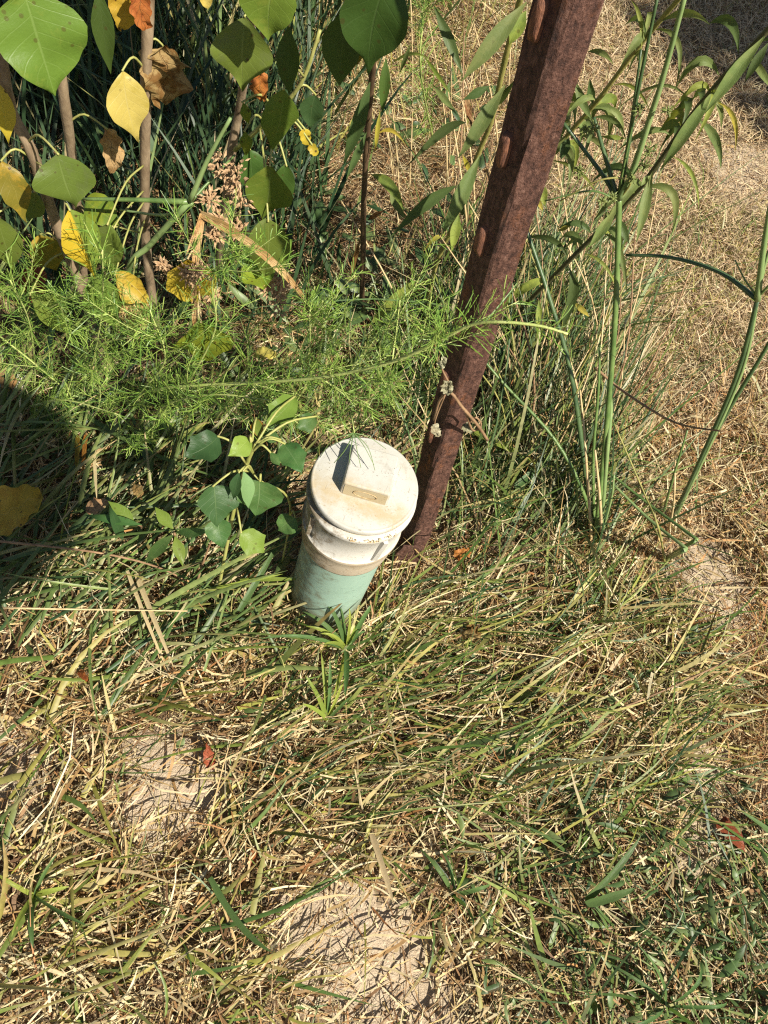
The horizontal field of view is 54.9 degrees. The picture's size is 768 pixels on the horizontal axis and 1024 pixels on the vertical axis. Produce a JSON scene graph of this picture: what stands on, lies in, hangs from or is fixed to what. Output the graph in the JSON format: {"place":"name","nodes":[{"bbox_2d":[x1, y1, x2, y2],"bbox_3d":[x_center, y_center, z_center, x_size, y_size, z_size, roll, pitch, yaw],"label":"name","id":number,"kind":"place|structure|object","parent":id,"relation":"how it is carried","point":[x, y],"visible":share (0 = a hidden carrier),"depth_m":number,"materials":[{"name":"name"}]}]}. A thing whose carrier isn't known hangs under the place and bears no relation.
{"place":"outdoors","nodes":[
{"label":"outdoors","id":0,"kind":"place"},
{"bbox_2d":[0,0,767,1023],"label":"ground","id":1,"kind":"structure","parent":0,"point":[426,990],"depth_m":0.87,"materials":[{"name":"plant"}]},
{"bbox_2d":[0,228,60,426],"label":"feathery weed","id":2,"kind":"object","parent":1,"relation":"on","point":[17,294],"visible":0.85,"depth_m":0.78,"materials":[{"name":"green plant"}]},
{"bbox_2d":[0,852,87,946],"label":"grass tuft","id":3,"kind":"object","parent":1,"relation":"on","point":[37,893],"visible":1,"depth_m":0.71,"materials":[{"name":"plant"}]},
{"bbox_2d":[0,315,90,409],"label":"feathery weed","id":4,"kind":"object","parent":1,"relation":"on","point":[30,360],"visible":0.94,"depth_m":0.90,"materials":[{"name":"green plant"}]},
{"bbox_2d":[0,0,111,465],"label":"sapling","id":5,"kind":"object","parent":1,"relation":"on","point":[43,43],"visible":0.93,"depth_m":0.64,"materials":[{"name":"green plant"}]},
{"bbox_2d":[0,236,119,369],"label":"feathery weed","id":6,"kind":"object","parent":1,"relation":"on","point":[54,290],"visible":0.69,"depth_m":0.76,"materials":[{"name":"green plant"}]},
{"bbox_2d":[16,0,124,322],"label":"sapling","id":7,"kind":"object","parent":1,"relation":"on","point":[103,31],"visible":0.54,"depth_m":0.73,"materials":[{"name":"green plant"}]},
{"bbox_2d":[0,373,152,445],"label":"feathery weed","id":8,"kind":"object","parent":1,"relation":"on","point":[62,402],"visible":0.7,"depth_m":0.88,"materials":[{"name":"green plant"}]},
{"bbox_2d":[0,540,202,592],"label":"dry stalk","id":9,"kind":"object","parent":1,"relation":"on","point":[50,546],"visible":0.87,"depth_m":0.83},
{"bbox_2d":[54,206,151,433],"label":"feathery weed","id":10,"kind":"object","parent":1,"relation":"on","point":[95,373],"visible":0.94,"depth_m":0.80,"materials":[{"name":"green plant"}]},
{"bbox_2d":[36,291,175,413],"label":"feathery weed","id":11,"kind":"object","parent":1,"relation":"on","point":[88,352],"visible":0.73,"depth_m":0.81,"materials":[{"name":"green plant"}]},
{"bbox_2d":[85,501,142,539],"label":"weed","id":12,"kind":"object","parent":1,"relation":"on","point":[118,517],"visible":0.9,"depth_m":0.82,"materials":[{"name":"green plant"}]},
{"bbox_2d":[77,0,193,347],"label":"sapling","id":13,"kind":"object","parent":1,"relation":"on","point":[164,79],"visible":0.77,"depth_m":0.67,"materials":[{"name":"yellow plant"}]},
{"bbox_2d":[62,264,229,429],"bbox_3d":[-0.255,-0.142,0.838,0.173,0.341,0.101,20,61,0],"label":"feathery weed","id":14,"kind":"object","parent":1,"relation":"on","point":[153,322],"visible":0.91,"depth_m":0.74,"materials":[{"name":"green plant"}]},
{"bbox_2d":[146,507,204,565],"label":"weed","id":15,"kind":"object","parent":1,"relation":"on","point":[158,548],"visible":0.94,"depth_m":0.80,"materials":[{"name":"green plant"}]},
{"bbox_2d":[82,117,293,348],"bbox_3d":[-0.235,-0.249,0.832,0.250,0.457,0.124,20,61,0],"label":"umbrella sedge","id":16,"kind":"object","parent":1,"relation":"on","point":[210,232],"visible":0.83,"depth_m":0.73,"materials":[{"name":"plant"}]},
{"bbox_2d":[186,211,304,324],"bbox_3d":[-0.137,-0.216,0.769,0.132,0.164,0.041,20,61,0],"label":"folded straw","id":17,"kind":"object","parent":16,"relation":"attached to","point":[271,261],"visible":0.69,"depth_m":0.71,"materials":[{"name":"beige plant"}]},
{"bbox_2d":[166,250,233,371],"bbox_3d":[-0.220,-0.199,0.880,0.063,0.332,0.151,-8,65,-15],"label":"sapling","id":18,"kind":"object","parent":1,"relation":"on","point":[174,277],"visible":0.64,"depth_m":0.76,"materials":[{"name":"plant"}]},
{"bbox_2d":[203,743,215,769],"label":"fallen leaf","id":19,"kind":"object","parent":1,"relation":"on","point":[207,752],"visible":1,"depth_m":0.80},
{"bbox_2d":[146,188,298,428],"bbox_3d":[-0.188,-0.165,0.790,0.196,0.468,0.106,20,61,0],"label":"feathery weed","id":20,"kind":"object","parent":1,"relation":"on","point":[225,257],"visible":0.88,"depth_m":0.64,"materials":[{"name":"green plant"}]},
{"bbox_2d":[118,359,351,458],"bbox_3d":[-0.193,-0.064,0.824,0.278,0.314,0.115,31,61,6],"label":"feathery weed","id":21,"kind":"object","parent":1,"relation":"on","point":[163,415],"visible":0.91,"depth_m":0.75,"materials":[{"name":"green plant"}]},
{"bbox_2d":[185,394,317,606],"bbox_3d":[-0.135,0.019,0.779,0.130,0.338,0.076,-29,72,-23],"label":"seedling","id":22,"kind":"object","parent":1,"relation":"on","point":[217,504],"visible":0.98,"depth_m":0.65,"materials":[{"name":"green plant"}]},
{"bbox_2d":[194,257,374,432],"bbox_3d":[-0.146,-0.137,0.805,0.212,0.432,0.099,34,62,8],"label":"feathery weed","id":23,"kind":"object","parent":1,"relation":"on","point":[309,323],"visible":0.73,"depth_m":0.72,"materials":[{"name":"green plant"}]},
{"bbox_2d":[200,0,407,289],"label":"sapling","id":24,"kind":"object","parent":1,"relation":"on","point":[370,32],"visible":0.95,"depth_m":0.60,"materials":[{"name":"green plant"}]},
{"bbox_2d":[262,260,369,444],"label":"feathery weed","id":25,"kind":"object","parent":1,"relation":"on","point":[333,327],"visible":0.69,"depth_m":0.70,"materials":[{"name":"green plant"}]},
{"bbox_2d":[261,604,371,697],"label":"grass tuft","id":26,"kind":"object","parent":1,"relation":"on","point":[346,638],"visible":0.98,"depth_m":0.85,"materials":[{"name":"plant"}]},
{"bbox_2d":[303,654,351,720],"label":"grass tuft","id":27,"kind":"object","parent":1,"relation":"on","point":[327,707],"visible":1,"depth_m":0.83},
{"bbox_2d":[116,272,586,440],"bbox_3d":[-0.120,-0.133,0.742,0.499,0.548,0.115,35,62,8],"label":"feathery weed","id":28,"kind":"object","parent":1,"relation":"on","point":[438,339],"visible":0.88,"depth_m":0.62,"materials":[{"name":"green plant"}]},
{"bbox_2d":[320,415,385,469],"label":"feathery weed","id":29,"kind":"object","parent":1,"relation":"on","point":[353,435],"visible":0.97,"depth_m":0.65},
{"bbox_2d":[289,438,417,628],"bbox_3d":[-0.047,0.050,0.829,0.107,0.373,0.107,20,61,0],"label":"sewer cleanout","id":30,"kind":"object","parent":1,"relation":"on","point":[356,518],"visible":0.98,"depth_m":0.69,"materials":[{"name":"white plastic"}]},
{"bbox_2d":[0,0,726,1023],"bbox_3d":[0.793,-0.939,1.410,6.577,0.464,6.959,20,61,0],"label":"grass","id":31,"kind":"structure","parent":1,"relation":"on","point":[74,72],"depth_m":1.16,"materials":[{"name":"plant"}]},
{"bbox_2d":[296,346,441,458],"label":"feathery weed","id":32,"kind":"object","parent":1,"relation":"on","point":[379,382],"visible":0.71,"depth_m":0.74,"materials":[{"name":"green plant"}]},
{"bbox_2d":[343,59,404,307],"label":"dark weed","id":33,"kind":"object","parent":1,"relation":"on","point":[362,117],"visible":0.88,"depth_m":0.81,"materials":[{"name":"green plant"}]},
{"bbox_2d":[341,201,410,336],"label":"dry stalk","id":34,"kind":"object","parent":1,"relation":"on","point":[375,258],"visible":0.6,"depth_m":1.05,"materials":[{"name":"plant"}]},
{"bbox_2d":[0,0,767,1023],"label":"green grass","id":35,"kind":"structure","parent":1,"relation":"on","point":[160,490],"depth_m":0.92,"materials":[{"name":"plant"}]},
{"bbox_2d":[0,367,16,387],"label":"fallen leaf","id":36,"kind":"object","parent":35,"relation":"on","point":[12,382],"visible":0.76,"depth_m":0.96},
{"bbox_2d":[0,484,42,536],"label":"fallen leaf","id":37,"kind":"object","parent":35,"relation":"on","point":[20,505],"visible":1,"depth_m":0.84,"materials":[{"name":"plant"}]},
{"bbox_2d":[75,435,79,474],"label":"grass shoot","id":38,"kind":"object","parent":35,"relation":"on","point":[77,450],"depth_m":0.91,"materials":[{"name":"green plant"}]},
{"bbox_2d":[82,435,87,473],"bbox_3d":[-0.370,-0.070,0.914,0.006,0.004,0.062,-1,63,-12],"label":"dead straw","id":39,"kind":"object","parent":35,"relation":"on","point":[84,447],"visible":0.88,"depth_m":0.91,"materials":[{"name":"orange plant"}]},
{"bbox_2d":[93,442,96,497],"bbox_3d":[-0.349,-0.050,0.895,0.004,0.025,0.098,-8,65,-15],"label":"dead straw","id":40,"kind":"object","parent":35,"relation":"on","point":[95,470],"visible":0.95,"depth_m":0.89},
{"bbox_2d":[3,607,187,611],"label":"dry stalk","id":41,"kind":"object","parent":35,"relation":"on","point":[88,609],"visible":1,"depth_m":0.81,"materials":[{"name":"plant"}]},
{"bbox_2d":[85,498,110,514],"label":"fallen leaf","id":42,"kind":"object","parent":35,"relation":"on","point":[94,506],"visible":0.94,"depth_m":0.86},
{"bbox_2d":[132,484,143,499],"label":"fallen leaf","id":43,"kind":"object","parent":35,"relation":"on","point":[137,489],"visible":1,"depth_m":0.88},
{"bbox_2d":[126,570,163,661],"bbox_3d":[-0.267,0.116,0.824,0.004,0.025,0.131,-20,68,-20],"label":"dead straw","id":44,"kind":"object","parent":35,"relation":"on","point":[132,584],"visible":0.97,"depth_m":0.82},
{"bbox_2d":[210,574,281,590],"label":"grass shoot","id":45,"kind":"object","parent":35,"relation":"on","point":[222,586],"depth_m":0.86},
{"bbox_2d":[237,540,280,611],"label":"grass shoot","id":46,"kind":"object","parent":35,"relation":"on","point":[251,589],"depth_m":0.86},
{"bbox_2d":[253,346,276,360],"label":"fallen leaf","id":47,"kind":"object","parent":35,"relation":"on","point":[269,354],"visible":0.92,"depth_m":1.01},
{"bbox_2d":[240,577,295,580],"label":"grass shoot","id":48,"kind":"object","parent":35,"relation":"on","point":[274,579],"depth_m":0.86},
{"bbox_2d":[369,832,393,903],"bbox_3d":[-0.002,0.359,0.748,0.007,0.025,0.069,-9,65,-15],"label":"dead straw","id":49,"kind":"object","parent":35,"relation":"on","point":[376,848],"visible":1,"depth_m":0.75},
{"bbox_2d":[472,431,535,463],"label":"grass shoot","id":50,"kind":"object","parent":35,"relation":"on","point":[477,434],"depth_m":1.01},
{"bbox_2d":[513,453,554,488],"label":"grass shoot","id":51,"kind":"object","parent":35,"relation":"on","point":[522,480],"depth_m":1.00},
{"bbox_2d":[585,888,635,906],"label":"grass shoot","id":52,"kind":"object","parent":35,"relation":"on","point":[606,898],"depth_m":0.77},
{"bbox_2d":[584,836,640,900],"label":"grass shoot","id":53,"kind":"object","parent":35,"relation":"on","point":[605,882],"depth_m":0.78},
{"bbox_2d":[594,367,727,432],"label":"dry stalk","id":54,"kind":"object","parent":35,"relation":"on","point":[632,397],"visible":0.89,"depth_m":0.88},
{"bbox_2d":[741,811,767,831],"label":"grass shoot","id":55,"kind":"object","parent":35,"relation":"on","point":[761,824],"depth_m":0.83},
{"bbox_2d":[0,0,767,1023],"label":"dry grass","id":56,"kind":"structure","parent":1,"relation":"on","point":[614,660],"depth_m":0.88,"materials":[{"name":"plant"}]},
{"bbox_2d":[134,574,173,666],"bbox_3d":[-0.256,0.119,0.822,0.006,0.030,0.131,-20,68,-20],"label":"dead straw","id":57,"kind":"object","parent":56,"relation":"on","point":[148,605],"visible":1,"depth_m":0.82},
{"bbox_2d":[208,876,270,951],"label":"grass shoot","id":58,"kind":"object","parent":56,"relation":"on","point":[236,920],"depth_m":0.71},
{"bbox_2d":[463,624,480,640],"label":"fallen leaf","id":59,"kind":"object","parent":56,"relation":"on","point":[468,631],"visible":0.96,"depth_m":0.91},
{"bbox_2d":[0,62,767,1023],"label":"weeds","id":60,"kind":"object","parent":1,"relation":"on","point":[728,970],"visible":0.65,"depth_m":0.84,"materials":[{"name":"green plant"}]},
{"bbox_2d":[0,146,767,1023],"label":"soil clods","id":61,"kind":"object","parent":1,"relation":"on","point":[194,788],"visible":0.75,"depth_m":0.80,"materials":[{"name":"soil"}]},
{"bbox_2d":[376,63,392,177],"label":"dry stalk","id":62,"kind":"object","parent":1,"relation":"on","point":[386,127],"visible":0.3,"depth_m":1.25,"materials":[{"name":"plant"}]},
{"bbox_2d":[383,56,399,191],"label":"dry stalk","id":63,"kind":"object","parent":1,"relation":"on","point":[395,140],"visible":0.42,"depth_m":1.20,"materials":[{"name":"plant"}]},
{"bbox_2d":[354,232,461,427],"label":"feathery weed","id":64,"kind":"object","parent":1,"relation":"on","point":[406,299],"visible":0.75,"depth_m":0.75,"materials":[{"name":"green plant"}]},
{"bbox_2d":[408,0,412,207],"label":"dry stalk","id":65,"kind":"object","parent":1,"relation":"on","point":[412,110],"visible":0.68,"depth_m":1.17,"materials":[{"name":"plant"}]},
{"bbox_2d":[388,0,454,150],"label":"feathery weed","id":66,"kind":"object","parent":1,"relation":"on","point":[423,7],"visible":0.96,"depth_m":1.02,"materials":[{"name":"green plant"}]},
{"bbox_2d":[428,17,447,182],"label":"dry stalk","id":67,"kind":"object","parent":1,"relation":"on","point":[443,108],"visible":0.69,"depth_m":1.20,"materials":[{"name":"plant"}]},
{"bbox_2d":[441,56,451,233],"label":"dry stalk","id":68,"kind":"object","parent":1,"relation":"on","point":[450,137],"visible":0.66,"depth_m":1.10,"materials":[{"name":"plant"}]},
{"bbox_2d":[368,0,526,326],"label":"leafy weed","id":69,"kind":"object","parent":1,"relation":"on","point":[510,27],"visible":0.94,"depth_m":0.77,"materials":[{"name":"green plant"}]},
{"bbox_2d":[420,848,489,924],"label":"grass tuft","id":70,"kind":"object","parent":1,"relation":"on","point":[447,882],"visible":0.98,"depth_m":0.78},
{"bbox_2d":[448,92,468,259],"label":"dry stalk","id":71,"kind":"object","parent":1,"relation":"on","point":[461,178],"visible":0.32,"depth_m":1.07,"materials":[{"name":"plant"}]},
{"bbox_2d":[457,29,464,183],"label":"dry stalk","id":72,"kind":"object","parent":1,"relation":"on","point":[462,100],"visible":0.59,"depth_m":1.16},
{"bbox_2d":[454,548,470,560],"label":"fallen leaf","id":73,"kind":"object","parent":1,"relation":"on","point":[458,554],"visible":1,"depth_m":0.96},
{"bbox_2d":[461,88,475,227],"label":"dry stalk","id":74,"kind":"object","parent":1,"relation":"on","point":[474,201],"visible":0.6,"depth_m":1.24,"materials":[{"name":"plant"}]},
{"bbox_2d":[438,232,509,402],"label":"dry stalk","id":75,"kind":"object","parent":1,"relation":"on","point":[465,273],"visible":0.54,"depth_m":0.94,"materials":[{"name":"plant"}]},
{"bbox_2d":[464,72,488,179],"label":"dry stalk","id":76,"kind":"object","parent":1,"relation":"on","point":[480,137],"visible":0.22,"depth_m":0.89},
{"bbox_2d":[474,25,497,142],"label":"dry stalk","id":77,"kind":"object","parent":1,"relation":"on","point":[489,90],"visible":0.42,"depth_m":1.25,"materials":[{"name":"plant"}]},
{"bbox_2d":[476,137,499,199],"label":"dry stalk","id":78,"kind":"object","parent":1,"relation":"on","point":[483,182],"visible":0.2,"depth_m":1.29,"materials":[{"name":"plant"}]},
{"bbox_2d":[482,55,502,204],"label":"dry stalk","id":79,"kind":"object","parent":1,"relation":"on","point":[490,156],"visible":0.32,"depth_m":1.07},
{"bbox_2d":[393,0,604,569],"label":"fence post","id":80,"kind":"object","parent":1,"relation":"on","point":[558,35],"visible":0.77,"depth_m":0.50,"materials":[{"name":"metal"}]},
{"bbox_2d":[423,319,488,441],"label":"dead vine","id":81,"kind":"object","parent":80,"relation":"attached to","point":[446,386],"visible":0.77,"depth_m":0.65,"materials":[{"name":"beige plant"}]},
{"bbox_2d":[490,353,512,461],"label":"dry stalk","id":82,"kind":"object","parent":1,"relation":"on","point":[509,404],"visible":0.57,"depth_m":0.96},
{"bbox_2d":[480,205,535,472],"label":"dry stalk","id":83,"kind":"object","parent":1,"relation":"on","point":[534,391],"visible":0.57,"depth_m":0.96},
{"bbox_2d":[507,305,515,405],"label":"dry stalk","id":84,"kind":"object","parent":1,"relation":"on","point":[514,378],"visible":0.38,"depth_m":1.03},
{"bbox_2d":[497,330,545,449],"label":"dry stalk","id":85,"kind":"object","parent":1,"relation":"on","point":[526,377],"visible":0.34,"depth_m":1.02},
{"bbox_2d":[525,241,550,399],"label":"dry stalk","id":86,"kind":"object","parent":1,"relation":"on","point":[547,309],"visible":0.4,"depth_m":1.01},
{"bbox_2d":[531,275,562,398],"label":"dry stalk","id":87,"kind":"object","parent":1,"relation":"on","point":[553,331],"visible":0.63,"depth_m":1.03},
{"bbox_2d":[513,350,588,475],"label":"dry stalk","id":88,"kind":"object","parent":1,"relation":"on","point":[547,421],"visible":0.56,"depth_m":0.98,"materials":[{"name":"plant"}]},
{"bbox_2d":[530,375,585,469],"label":"dry stalk","id":89,"kind":"object","parent":1,"relation":"on","point":[561,419],"visible":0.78,"depth_m":0.93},
{"bbox_2d":[550,155,571,371],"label":"dry stalk","id":90,"kind":"object","parent":1,"relation":"on","point":[558,342],"visible":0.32,"depth_m":1.02,"materials":[{"name":"plant"}]},
{"bbox_2d":[541,188,601,356],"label":"dry stalk","id":91,"kind":"object","parent":1,"relation":"on","point":[583,251],"visible":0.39,"depth_m":1.05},
{"bbox_2d":[553,214,597,395],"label":"dry stalk","id":92,"kind":"object","parent":1,"relation":"on","point":[585,284],"visible":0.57,"depth_m":0.95,"materials":[{"name":"plant"}]},
{"bbox_2d":[545,294,612,470],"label":"dry stalk","id":93,"kind":"object","parent":1,"relation":"on","point":[586,377],"visible":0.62,"depth_m":0.96,"materials":[{"name":"plant"}]},
{"bbox_2d":[571,219,593,390],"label":"dry stalk","id":94,"kind":"object","parent":1,"relation":"on","point":[589,298],"visible":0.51,"depth_m":1.09,"materials":[{"name":"plant"}]},
{"bbox_2d":[558,243,608,474],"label":"dry stalk","id":95,"kind":"object","parent":1,"relation":"on","point":[574,436],"visible":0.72,"depth_m":0.94,"materials":[{"name":"plant"}]},
{"bbox_2d":[486,0,686,548],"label":"umbrella sedge","id":96,"kind":"object","parent":1,"relation":"on","point":[616,195],"visible":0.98,"depth_m":0.74,"materials":[{"name":"plant"}]},
{"bbox_2d":[548,285,624,423],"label":"dry stalk","id":97,"kind":"object","parent":1,"relation":"on","point":[568,389],"visible":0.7,"depth_m":0.98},
{"bbox_2d":[579,108,611,329],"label":"dry stalk","id":98,"kind":"object","parent":1,"relation":"on","point":[609,238],"visible":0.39,"depth_m":1.06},
{"bbox_2d":[566,177,639,337],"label":"dry stalk","id":99,"kind":"object","parent":1,"relation":"on","point":[599,271],"visible":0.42,"depth_m":1.03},
{"bbox_2d":[588,270,622,408],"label":"dry stalk","id":100,"kind":"object","parent":1,"relation":"on","point":[618,323],"visible":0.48,"depth_m":0.98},
{"bbox_2d":[589,231,635,450],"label":"dry stalk","id":101,"kind":"object","parent":1,"relation":"on","point":[629,328],"visible":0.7,"depth_m":0.95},
{"bbox_2d":[602,318,625,437],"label":"dry stalk","id":102,"kind":"object","parent":1,"relation":"on","point":[622,365],"visible":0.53,"depth_m":0.98,"materials":[{"name":"plant"}]},
{"bbox_2d":[590,190,657,406],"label":"dry stalk","id":103,"kind":"object","parent":1,"relation":"on","point":[639,283],"visible":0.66,"depth_m":0.95,"materials":[{"name":"plant"}]},
{"bbox_2d":[519,0,738,270],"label":"goldenrod","id":104,"kind":"object","parent":1,"relation":"on","point":[568,148],"visible":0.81,"depth_m":0.75,"materials":[{"name":"green plant"}]},
{"bbox_2d":[500,26,767,334],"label":"goldenrod","id":105,"kind":"object","parent":1,"relation":"on","point":[717,91],"visible":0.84,"depth_m":0.71,"materials":[{"name":"green plant"}]},
{"bbox_2d":[599,233,704,447],"bbox_3d":[0.352,-0.210,1.008,0.003,0.312,0.143,14,61,-3],"label":"dry stalk","id":106,"kind":"object","parent":1,"relation":"on","point":[634,392],"visible":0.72,"depth_m":0.95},
{"bbox_2d":[607,945,726,1023],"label":"grass tuft","id":107,"kind":"object","parent":1,"relation":"on","point":[662,1001],"visible":0.94,"depth_m":0.76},
{"bbox_2d":[575,642,767,726],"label":"dry stalk","id":108,"kind":"object","parent":1,"relation":"on","point":[685,680],"visible":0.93,"depth_m":0.91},
{"bbox_2d":[608,205,767,564],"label":"umbrella sedge","id":109,"kind":"object","parent":1,"relation":"on","point":[731,398],"visible":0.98,"depth_m":0.78,"materials":[{"name":"plant"}]},
{"bbox_2d":[716,816,744,851],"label":"fallen leaf","id":110,"kind":"object","parent":1,"relation":"on","point":[738,844],"visible":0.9,"depth_m":0.86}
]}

